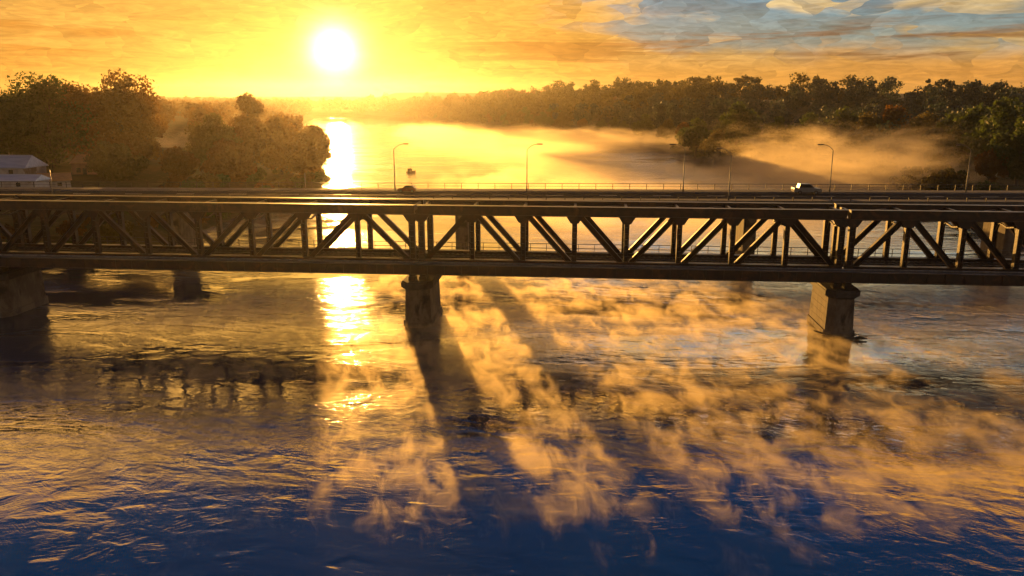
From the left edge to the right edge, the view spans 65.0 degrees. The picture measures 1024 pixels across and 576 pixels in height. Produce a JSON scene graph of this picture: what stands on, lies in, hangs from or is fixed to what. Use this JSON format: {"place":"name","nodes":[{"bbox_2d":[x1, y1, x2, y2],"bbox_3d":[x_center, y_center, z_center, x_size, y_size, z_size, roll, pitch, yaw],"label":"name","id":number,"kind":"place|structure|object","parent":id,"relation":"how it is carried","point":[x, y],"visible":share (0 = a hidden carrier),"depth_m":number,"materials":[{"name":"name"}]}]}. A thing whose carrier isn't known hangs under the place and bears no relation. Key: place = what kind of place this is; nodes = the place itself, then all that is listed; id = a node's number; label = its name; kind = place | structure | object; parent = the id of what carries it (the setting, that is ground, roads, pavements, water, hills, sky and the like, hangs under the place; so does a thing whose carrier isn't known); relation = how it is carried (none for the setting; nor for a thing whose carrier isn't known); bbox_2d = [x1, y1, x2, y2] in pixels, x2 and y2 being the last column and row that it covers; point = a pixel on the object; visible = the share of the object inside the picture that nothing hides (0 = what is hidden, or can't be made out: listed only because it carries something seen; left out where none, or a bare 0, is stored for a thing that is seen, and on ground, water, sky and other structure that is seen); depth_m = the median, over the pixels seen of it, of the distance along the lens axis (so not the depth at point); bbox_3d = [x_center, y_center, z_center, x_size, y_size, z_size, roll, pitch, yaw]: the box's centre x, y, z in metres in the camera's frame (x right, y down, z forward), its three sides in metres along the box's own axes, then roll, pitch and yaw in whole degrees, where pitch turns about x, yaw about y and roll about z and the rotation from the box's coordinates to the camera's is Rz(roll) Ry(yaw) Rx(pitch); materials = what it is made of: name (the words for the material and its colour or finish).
{"place":"outdoors","nodes":[
{"label":"outdoors","id":0,"kind":"place"},
{"bbox_2d":[0,117,1023,575],"bbox_3d":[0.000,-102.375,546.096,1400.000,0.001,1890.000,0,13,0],"label":"water","id":1,"kind":"structure","parent":0,"point":[192,423],"depth_m":68.27,"materials":[{"name":"blue liquid"}]},
{"bbox_2d":[0,267,48,317],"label":"bridge pier","id":2,"kind":"structure","parent":1,"relation":"in","point":[22,289],"depth_m":99.80,"materials":[{"name":"concrete"}]},
{"bbox_2d":[0,194,1023,285],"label":"truss bridge","id":3,"kind":"structure","parent":2,"relation":"on","point":[20,247],"depth_m":92.58,"materials":[{"name":"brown metal"}]},
{"bbox_2d":[807,282,860,336],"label":"bridge pier","id":4,"kind":"structure","parent":1,"relation":"in","point":[831,310],"depth_m":89.20,"materials":[{"name":"concrete"}]},
{"bbox_2d":[814,330,866,341],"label":"driftwood","id":5,"kind":"object","parent":1,"relation":"on","point":[834,337],"visible":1,"depth_m":88.66,"materials":[{"name":"wood"}]},
{"bbox_2d":[0,92,1023,244],"bbox_3d":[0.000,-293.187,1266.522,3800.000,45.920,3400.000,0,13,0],"label":"ground","id":6,"kind":"structure","parent":0,"point":[153,175],"depth_m":324.59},
{"bbox_2d":[0,155,48,173],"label":"house","id":7,"kind":"structure","parent":6,"relation":"on","point":[20,164],"depth_m":200.74,"materials":[{"name":"paint"}]},
{"bbox_2d":[0,174,51,186],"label":"house","id":8,"kind":"structure","parent":6,"relation":"on","point":[41,179],"depth_m":173.55,"materials":[{"name":"paint"}]},
{"bbox_2d":[0,87,59,162],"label":"broadleaf tree","id":9,"kind":"object","parent":6,"relation":"on","point":[4,146],"visible":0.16,"depth_m":222.97,"materials":[{"name":"green plant"}]},
{"bbox_2d":[0,71,102,167],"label":"broadleaf tree","id":10,"kind":"object","parent":6,"relation":"on","point":[20,120],"visible":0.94,"depth_m":216.96,"materials":[{"name":"green plant"}]},
{"bbox_2d":[37,172,71,186],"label":"garden shed","id":11,"kind":"structure","parent":6,"relation":"on","point":[62,178],"depth_m":180.20,"materials":[{"name":"paint"}]},
{"bbox_2d":[56,220,86,235],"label":"bush","id":12,"kind":"object","parent":6,"relation":"on","point":[65,226],"visible":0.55,"depth_m":135.77,"materials":[{"name":"green plant"}]},
{"bbox_2d":[43,81,118,159],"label":"broadleaf tree","id":13,"kind":"object","parent":6,"relation":"on","point":[72,87],"visible":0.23,"depth_m":228.54,"materials":[{"name":"green plant"}]},
{"bbox_2d":[69,154,96,174],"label":"house","id":14,"kind":"structure","parent":6,"relation":"on","point":[78,164],"depth_m":207.73,"materials":[{"name":"brown paint"}]},
{"bbox_2d":[61,68,167,145],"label":"broadleaf tree","id":15,"kind":"object","parent":6,"relation":"on","point":[117,103],"visible":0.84,"depth_m":226.43,"materials":[{"name":"green plant"}]},
{"bbox_2d":[83,140,150,181],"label":"broadleaf tree","id":16,"kind":"object","parent":6,"relation":"on","point":[116,162],"visible":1,"depth_m":200.83,"materials":[{"name":"green plant"}]},
{"bbox_2d":[100,220,133,240],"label":"bush","id":17,"kind":"object","parent":6,"relation":"on","point":[108,231],"visible":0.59,"depth_m":139.71,"materials":[{"name":"green plant"}]},
{"bbox_2d":[113,131,153,160],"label":"broadleaf tree","id":18,"kind":"object","parent":6,"relation":"on","point":[143,148],"visible":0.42,"depth_m":223.39,"materials":[{"name":"green plant"}]},
{"bbox_2d":[138,216,163,227],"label":"bush","id":19,"kind":"object","parent":6,"relation":"on","point":[154,223],"visible":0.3,"depth_m":149.55,"materials":[{"name":"green plant"}]},
{"bbox_2d":[136,91,167,160],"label":"broadleaf tree","id":20,"kind":"object","parent":6,"relation":"on","point":[157,149],"visible":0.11,"depth_m":247.62,"materials":[{"name":"green plant"}]},
{"bbox_2d":[8,96,311,139],"bbox_3d":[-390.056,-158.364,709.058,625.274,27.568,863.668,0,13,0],"label":"hazy woods","id":21,"kind":"object","parent":6,"relation":"on","point":[227,110],"visible":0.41,"depth_m":486.74,"materials":[{"name":"green plant"}]},
{"bbox_2d":[157,177,185,187],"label":"bush","id":22,"kind":"object","parent":6,"relation":"on","point":[172,182],"visible":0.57,"depth_m":192.49,"materials":[{"name":"green plant"}]},
{"bbox_2d":[157,212,196,244],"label":"road bridge pier","id":23,"kind":"structure","parent":6,"relation":"on","point":[183,228],"depth_m":137.09,"materials":[{"name":"concrete"}]},
{"bbox_2d":[158,146,200,179],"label":"broadleaf tree","id":24,"kind":"object","parent":6,"relation":"on","point":[178,162],"visible":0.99,"depth_m":214.40,"materials":[{"name":"green plant"}]},
{"bbox_2d":[181,179,204,187],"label":"bush","id":25,"kind":"object","parent":6,"relation":"on","point":[194,184],"visible":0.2,"depth_m":188.58,"materials":[{"name":"green plant"}]},
{"bbox_2d":[188,172,221,187],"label":"bush","id":26,"kind":"object","parent":6,"relation":"on","point":[204,178],"visible":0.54,"depth_m":203.33,"materials":[{"name":"green plant"}]},
{"bbox_2d":[183,112,242,163],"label":"broadleaf tree","id":27,"kind":"object","parent":6,"relation":"on","point":[208,131],"visible":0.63,"depth_m":228.71,"materials":[{"name":"green plant"}]},
{"bbox_2d":[216,173,230,186],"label":"bush","id":28,"kind":"object","parent":6,"relation":"on","point":[223,178],"visible":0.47,"depth_m":211.66,"materials":[{"name":"green plant"}]},
{"bbox_2d":[199,138,256,183],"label":"broadleaf tree","id":29,"kind":"object","parent":6,"relation":"on","point":[233,160],"visible":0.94,"depth_m":217.08,"materials":[{"name":"green plant"}]},
{"bbox_2d":[228,92,274,162],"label":"broadleaf tree","id":30,"kind":"object","parent":6,"relation":"on","point":[252,108],"visible":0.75,"depth_m":237.08,"materials":[{"name":"green plant"}]},
{"bbox_2d":[246,173,260,183],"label":"bush","id":31,"kind":"object","parent":6,"relation":"on","point":[253,178],"visible":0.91,"depth_m":219.07,"materials":[{"name":"green plant"}]},
{"bbox_2d":[255,167,266,180],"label":"bush","id":32,"kind":"object","parent":6,"relation":"on","point":[261,176],"visible":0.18,"depth_m":226.48,"materials":[{"name":"green plant"}]},
{"bbox_2d":[254,181,274,187],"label":"bush","id":33,"kind":"object","parent":6,"relation":"on","point":[257,185],"visible":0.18,"depth_m":205.94,"materials":[{"name":"green plant"}]},
{"bbox_2d":[264,178,294,187],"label":"bush","id":34,"kind":"object","parent":6,"relation":"on","point":[279,186],"visible":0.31,"depth_m":215.49,"materials":[{"name":"green plant"}]},
{"bbox_2d":[271,166,291,174],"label":"bush","id":35,"kind":"object","parent":6,"relation":"on","point":[274,171],"visible":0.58,"depth_m":245.06,"materials":[{"name":"green plant"}]},
{"bbox_2d":[255,114,308,174],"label":"broadleaf tree","id":36,"kind":"object","parent":6,"relation":"on","point":[273,155],"visible":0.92,"depth_m":238.56,"materials":[{"name":"green plant"}]},
{"bbox_2d":[280,176,304,187],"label":"bush","id":37,"kind":"object","parent":6,"relation":"on","point":[294,179],"visible":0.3,"depth_m":223.46,"materials":[{"name":"green plant"}]},
{"bbox_2d":[293,171,314,183],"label":"bush","id":38,"kind":"object","parent":6,"relation":"on","point":[308,176],"visible":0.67,"depth_m":240.02,"materials":[{"name":"green plant"}]},
{"bbox_2d":[286,125,332,174],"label":"broadleaf tree","id":39,"kind":"object","parent":6,"relation":"on","point":[315,155],"visible":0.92,"depth_m":240.84,"materials":[{"name":"green plant"}]},
{"bbox_2d":[311,170,326,183],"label":"bush","id":40,"kind":"object","parent":6,"relation":"on","point":[320,176],"visible":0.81,"depth_m":248.54,"materials":[{"name":"green plant"}]},
{"bbox_2d":[401,275,442,327],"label":"bridge pier","id":41,"kind":"structure","parent":6,"relation":"on","point":[423,308],"depth_m":93.17,"materials":[{"name":"concrete"}]},
{"bbox_2d":[63,86,821,112],"bbox_3d":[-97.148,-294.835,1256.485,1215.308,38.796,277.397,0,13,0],"label":"horizon woods","id":42,"kind":"object","parent":6,"relation":"on","point":[360,104],"visible":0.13,"depth_m":1226.79,"materials":[{"name":"green plant"}]},
{"bbox_2d":[455,216,468,249],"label":"road bridge pier","id":43,"kind":"structure","parent":6,"relation":"on","point":[462,233],"depth_m":134.25,"materials":[{"name":"concrete"}]},
{"bbox_2d":[0,181,1023,206],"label":"road bridge","id":44,"kind":"structure","parent":43,"relation":"on","point":[982,197],"depth_m":137.90,"materials":[{"name":"concrete"}]},
{"bbox_2d":[393,143,408,189],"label":"street lamp","id":45,"kind":"object","parent":44,"relation":"on","point":[394,164],"visible":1,"depth_m":140.69,"materials":[{"name":"grey metal"}]},
{"bbox_2d":[397,185,415,192],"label":"parked car","id":46,"kind":"object","parent":44,"relation":"on","point":[412,188],"visible":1,"depth_m":138.65,"materials":[{"name":"red paint"}]},
{"bbox_2d":[716,147,731,199],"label":"street lamp","id":47,"kind":"object","parent":44,"relation":"on","point":[730,171],"visible":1,"depth_m":127.08,"materials":[{"name":"grey metal"}]},
{"bbox_2d":[791,183,821,193],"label":"parked car","id":48,"kind":"object","parent":44,"relation":"on","point":[800,188],"visible":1,"depth_m":136.37,"materials":[{"name":"white paint"}]},
{"bbox_2d":[956,144,970,191],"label":"street lamp","id":49,"kind":"object","parent":44,"relation":"on","point":[968,167],"visible":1,"depth_m":137.67,"materials":[{"name":"grey metal"}]},
{"bbox_2d":[500,112,510,125],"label":"tree","id":50,"kind":"object","parent":6,"relation":"on","point":[502,118],"visible":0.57,"depth_m":683.32,"materials":[{"name":"green plant"}]},
{"bbox_2d":[517,107,533,126],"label":"tree","id":51,"kind":"object","parent":6,"relation":"on","point":[527,116],"visible":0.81,"depth_m":644.09,"materials":[{"name":"green plant"}]},
{"bbox_2d":[533,111,553,127],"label":"tree","id":52,"kind":"object","parent":6,"relation":"on","point":[542,120],"visible":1,"depth_m":624.43,"materials":[{"name":"green plant"}]},
{"bbox_2d":[552,112,571,130],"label":"tree","id":53,"kind":"object","parent":6,"relation":"on","point":[561,120],"visible":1,"depth_m":576.02,"materials":[{"name":"green plant"}]},
{"bbox_2d":[577,118,588,131],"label":"tree","id":54,"kind":"object","parent":6,"relation":"on","point":[582,124],"visible":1,"depth_m":547.78,"materials":[{"name":"green plant"}]},
{"bbox_2d":[595,119,608,134],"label":"tree","id":55,"kind":"object","parent":6,"relation":"on","point":[602,126],"visible":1,"depth_m":508.52,"materials":[{"name":"green plant"}]},
{"bbox_2d":[608,117,621,132],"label":"tree","id":56,"kind":"object","parent":6,"relation":"on","point":[614,122],"visible":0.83,"depth_m":547.37,"materials":[{"name":"green plant"}]},
{"bbox_2d":[616,120,629,135],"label":"tree","id":57,"kind":"object","parent":6,"relation":"on","point":[622,127],"visible":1,"depth_m":489.60,"materials":[{"name":"green plant"}]},
{"bbox_2d":[384,72,865,126],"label":"distant woods","id":58,"kind":"object","parent":6,"relation":"on","point":[496,105],"visible":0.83,"depth_m":730.85,"materials":[{"name":"green plant"}]},
{"bbox_2d":[630,114,655,137],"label":"tree","id":59,"kind":"object","parent":6,"relation":"on","point":[644,125],"visible":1,"depth_m":458.24,"materials":[{"name":"green plant"}]},
{"bbox_2d":[655,118,676,141],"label":"tree","id":60,"kind":"object","parent":6,"relation":"on","point":[667,128],"visible":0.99,"depth_m":429.18,"materials":[{"name":"green plant"}]},
{"bbox_2d":[670,144,685,151],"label":"bush","id":61,"kind":"object","parent":6,"relation":"on","point":[677,148],"visible":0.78,"depth_m":392.95,"materials":[{"name":"green plant"}]},
{"bbox_2d":[675,122,689,136],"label":"tree","id":62,"kind":"object","parent":6,"relation":"on","point":[682,125],"visible":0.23,"depth_m":401.47,"materials":[{"name":"green plant"}]},
{"bbox_2d":[675,117,714,155],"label":"tree","id":63,"kind":"object","parent":6,"relation":"on","point":[694,137],"visible":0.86,"depth_m":363.36,"materials":[{"name":"green plant"}]},
{"bbox_2d":[698,128,731,162],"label":"tree","id":64,"kind":"object","parent":6,"relation":"on","point":[713,142],"visible":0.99,"depth_m":327.49,"materials":[{"name":"green plant"}]},
{"bbox_2d":[713,101,762,148],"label":"tree","id":65,"kind":"object","parent":6,"relation":"on","point":[737,122],"visible":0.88,"depth_m":339.17,"materials":[{"name":"green plant"}]},
{"bbox_2d":[728,146,750,158],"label":"bush","id":66,"kind":"object","parent":6,"relation":"on","point":[737,152],"visible":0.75,"depth_m":338.00,"materials":[{"name":"green plant"}]},
{"bbox_2d":[735,219,756,253],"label":"road bridge pier","id":67,"kind":"structure","parent":6,"relation":"on","point":[744,226],"depth_m":132.98,"materials":[{"name":"concrete"}]},
{"bbox_2d":[743,142,759,151],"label":"bush","id":68,"kind":"object","parent":6,"relation":"on","point":[755,147],"visible":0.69,"depth_m":345.12,"materials":[{"name":"green plant"}]},
{"bbox_2d":[740,148,763,162],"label":"bush","id":69,"kind":"object","parent":6,"relation":"on","point":[750,154],"visible":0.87,"depth_m":326.87,"materials":[{"name":"green plant"}]},
{"bbox_2d":[755,154,774,166],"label":"bush","id":70,"kind":"object","parent":6,"relation":"on","point":[762,160],"visible":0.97,"depth_m":312.60,"materials":[{"name":"green plant"}]},
{"bbox_2d":[759,144,775,154],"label":"bush","id":71,"kind":"object","parent":6,"relation":"on","point":[766,151],"visible":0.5,"depth_m":332.27,"materials":[{"name":"green plant"}]},
{"bbox_2d":[762,116,793,155],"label":"tree","id":72,"kind":"object","parent":6,"relation":"on","point":[774,132],"visible":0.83,"depth_m":322.14,"materials":[{"name":"green plant"}]},
{"bbox_2d":[774,144,790,156],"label":"bush","id":73,"kind":"object","parent":6,"relation":"on","point":[784,151],"visible":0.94,"depth_m":318.96,"materials":[{"name":"green plant"}]},
{"bbox_2d":[773,156,796,168],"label":"bush","id":74,"kind":"object","parent":6,"relation":"on","point":[781,161],"visible":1,"depth_m":298.65,"materials":[{"name":"green plant"}]},
{"bbox_2d":[549,76,1023,161],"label":"hillside woods","id":75,"kind":"object","parent":6,"relation":"on","point":[936,99],"visible":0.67,"depth_m":460.59,"materials":[{"name":"green plant"}]},
{"bbox_2d":[788,143,807,163],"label":"tree","id":76,"kind":"object","parent":6,"relation":"on","point":[800,151],"visible":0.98,"depth_m":295.21,"materials":[{"name":"green plant"}]},
{"bbox_2d":[781,112,832,151],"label":"tree","id":77,"kind":"object","parent":6,"relation":"on","point":[807,135],"visible":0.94,"depth_m":308.26,"materials":[{"name":"green plant"}]},
{"bbox_2d":[800,160,815,169],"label":"bush","id":78,"kind":"object","parent":6,"relation":"on","point":[807,165],"visible":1,"depth_m":285.81,"materials":[{"name":"green plant"}]},
{"bbox_2d":[805,151,829,163],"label":"bush","id":79,"kind":"object","parent":6,"relation":"on","point":[815,157],"visible":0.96,"depth_m":289.64,"materials":[{"name":"green plant"}]},
{"bbox_2d":[824,164,844,175],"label":"bush","id":80,"kind":"object","parent":6,"relation":"on","point":[837,168],"visible":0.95,"depth_m":269.98,"materials":[{"name":"green plant"}]},
{"bbox_2d":[822,106,860,157],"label":"tree","id":81,"kind":"object","parent":6,"relation":"on","point":[847,120],"visible":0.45,"depth_m":314.65,"materials":[{"name":"green plant"}]},
{"bbox_2d":[836,158,853,165],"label":"bush","id":82,"kind":"object","parent":6,"relation":"on","point":[845,162],"visible":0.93,"depth_m":276.25,"materials":[{"name":"green plant"}]},
{"bbox_2d":[857,165,870,177],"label":"bush","id":83,"kind":"object","parent":6,"relation":"on","point":[862,172],"visible":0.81,"depth_m":256.17,"materials":[{"name":"green plant"}]},
{"bbox_2d":[855,158,875,168],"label":"bush","id":84,"kind":"object","parent":6,"relation":"on","point":[867,162],"visible":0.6,"depth_m":263.18,"materials":[{"name":"green plant"}]},
{"bbox_2d":[843,111,896,157],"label":"tree","id":85,"kind":"object","parent":6,"relation":"on","point":[868,122],"visible":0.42,"depth_m":292.60,"materials":[{"name":"green plant"}]},
{"bbox_2d":[866,164,895,180],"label":"bush","id":86,"kind":"object","parent":6,"relation":"on","point":[878,172],"visible":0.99,"depth_m":245.23,"materials":[{"name":"green plant"}]},
{"bbox_2d":[869,160,897,170],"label":"bush","id":87,"kind":"object","parent":6,"relation":"on","point":[889,165],"visible":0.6,"depth_m":252.16,"materials":[{"name":"green plant"}]},
{"bbox_2d":[880,104,916,155],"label":"tree","id":88,"kind":"object","parent":6,"relation":"on","point":[892,114],"visible":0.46,"depth_m":305.10,"materials":[{"name":"green plant"}]},
{"bbox_2d":[889,173,914,183],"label":"bush","id":89,"kind":"object","parent":6,"relation":"on","point":[894,179],"visible":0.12,"depth_m":230.48,"materials":[{"name":"green plant"}]},
{"bbox_2d":[895,175,923,189],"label":"bush","id":90,"kind":"object","parent":6,"relation":"on","point":[910,179],"visible":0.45,"depth_m":217.86,"materials":[{"name":"green plant"}]},
{"bbox_2d":[900,166,923,176],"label":"bush","id":91,"kind":"object","parent":6,"relation":"on","point":[915,170],"visible":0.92,"depth_m":239.03,"materials":[{"name":"green plant"}]},
{"bbox_2d":[892,111,940,164],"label":"tree","id":92,"kind":"object","parent":6,"relation":"on","point":[918,128],"visible":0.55,"depth_m":277.78,"materials":[{"name":"green plant"}]},
{"bbox_2d":[923,153,953,172],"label":"tree","id":93,"kind":"object","parent":6,"relation":"on","point":[936,163],"visible":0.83,"depth_m":232.91,"materials":[{"name":"green plant"}]},
{"bbox_2d":[917,172,960,189],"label":"bush","id":94,"kind":"object","parent":6,"relation":"on","point":[932,178],"visible":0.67,"depth_m":203.44,"materials":[{"name":"green plant"}]},
{"bbox_2d":[920,112,967,163],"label":"tree","id":95,"kind":"object","parent":6,"relation":"on","point":[954,153],"visible":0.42,"depth_m":262.75,"materials":[{"name":"green plant"}]},
{"bbox_2d":[928,170,965,183],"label":"bush","id":96,"kind":"object","parent":6,"relation":"on","point":[948,176],"visible":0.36,"depth_m":207.86,"materials":[{"name":"green plant"}]},
{"bbox_2d":[938,167,969,181],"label":"bush","id":97,"kind":"object","parent":6,"relation":"on","point":[963,172],"visible":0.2,"depth_m":222.06,"materials":[{"name":"green plant"}]},
{"bbox_2d":[936,103,993,171],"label":"tree","id":98,"kind":"object","parent":6,"relation":"on","point":[969,119],"visible":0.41,"depth_m":255.55,"materials":[{"name":"green plant"}]},
{"bbox_2d":[976,180,1002,189],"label":"bush","id":99,"kind":"object","parent":6,"relation":"on","point":[986,184],"visible":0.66,"depth_m":196.11,"materials":[{"name":"green plant"}]},
{"bbox_2d":[973,148,1008,181],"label":"tree","id":100,"kind":"object","parent":6,"relation":"on","point":[989,166],"visible":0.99,"depth_m":211.42,"materials":[{"name":"green plant"}]},
{"bbox_2d":[959,96,1023,176],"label":"tree","id":101,"kind":"object","parent":6,"relation":"on","point":[1005,115],"visible":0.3,"depth_m":232.46,"materials":[{"name":"green plant"}]},
{"bbox_2d":[980,222,1014,258],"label":"road bridge pier","id":102,"kind":"structure","parent":6,"relation":"on","point":[1005,238],"depth_m":132.30,"materials":[{"name":"concrete"}]},
{"bbox_2d":[986,117,1023,185],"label":"tree","id":103,"kind":"object","parent":6,"relation":"on","point":[1014,142],"visible":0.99,"depth_m":210.91,"materials":[{"name":"green plant"}]},
{"bbox_2d":[0,0,1023,96],"label":"sky","id":104,"kind":"structure","parent":0,"point":[192,48],"materials":[{"name":"orange"}]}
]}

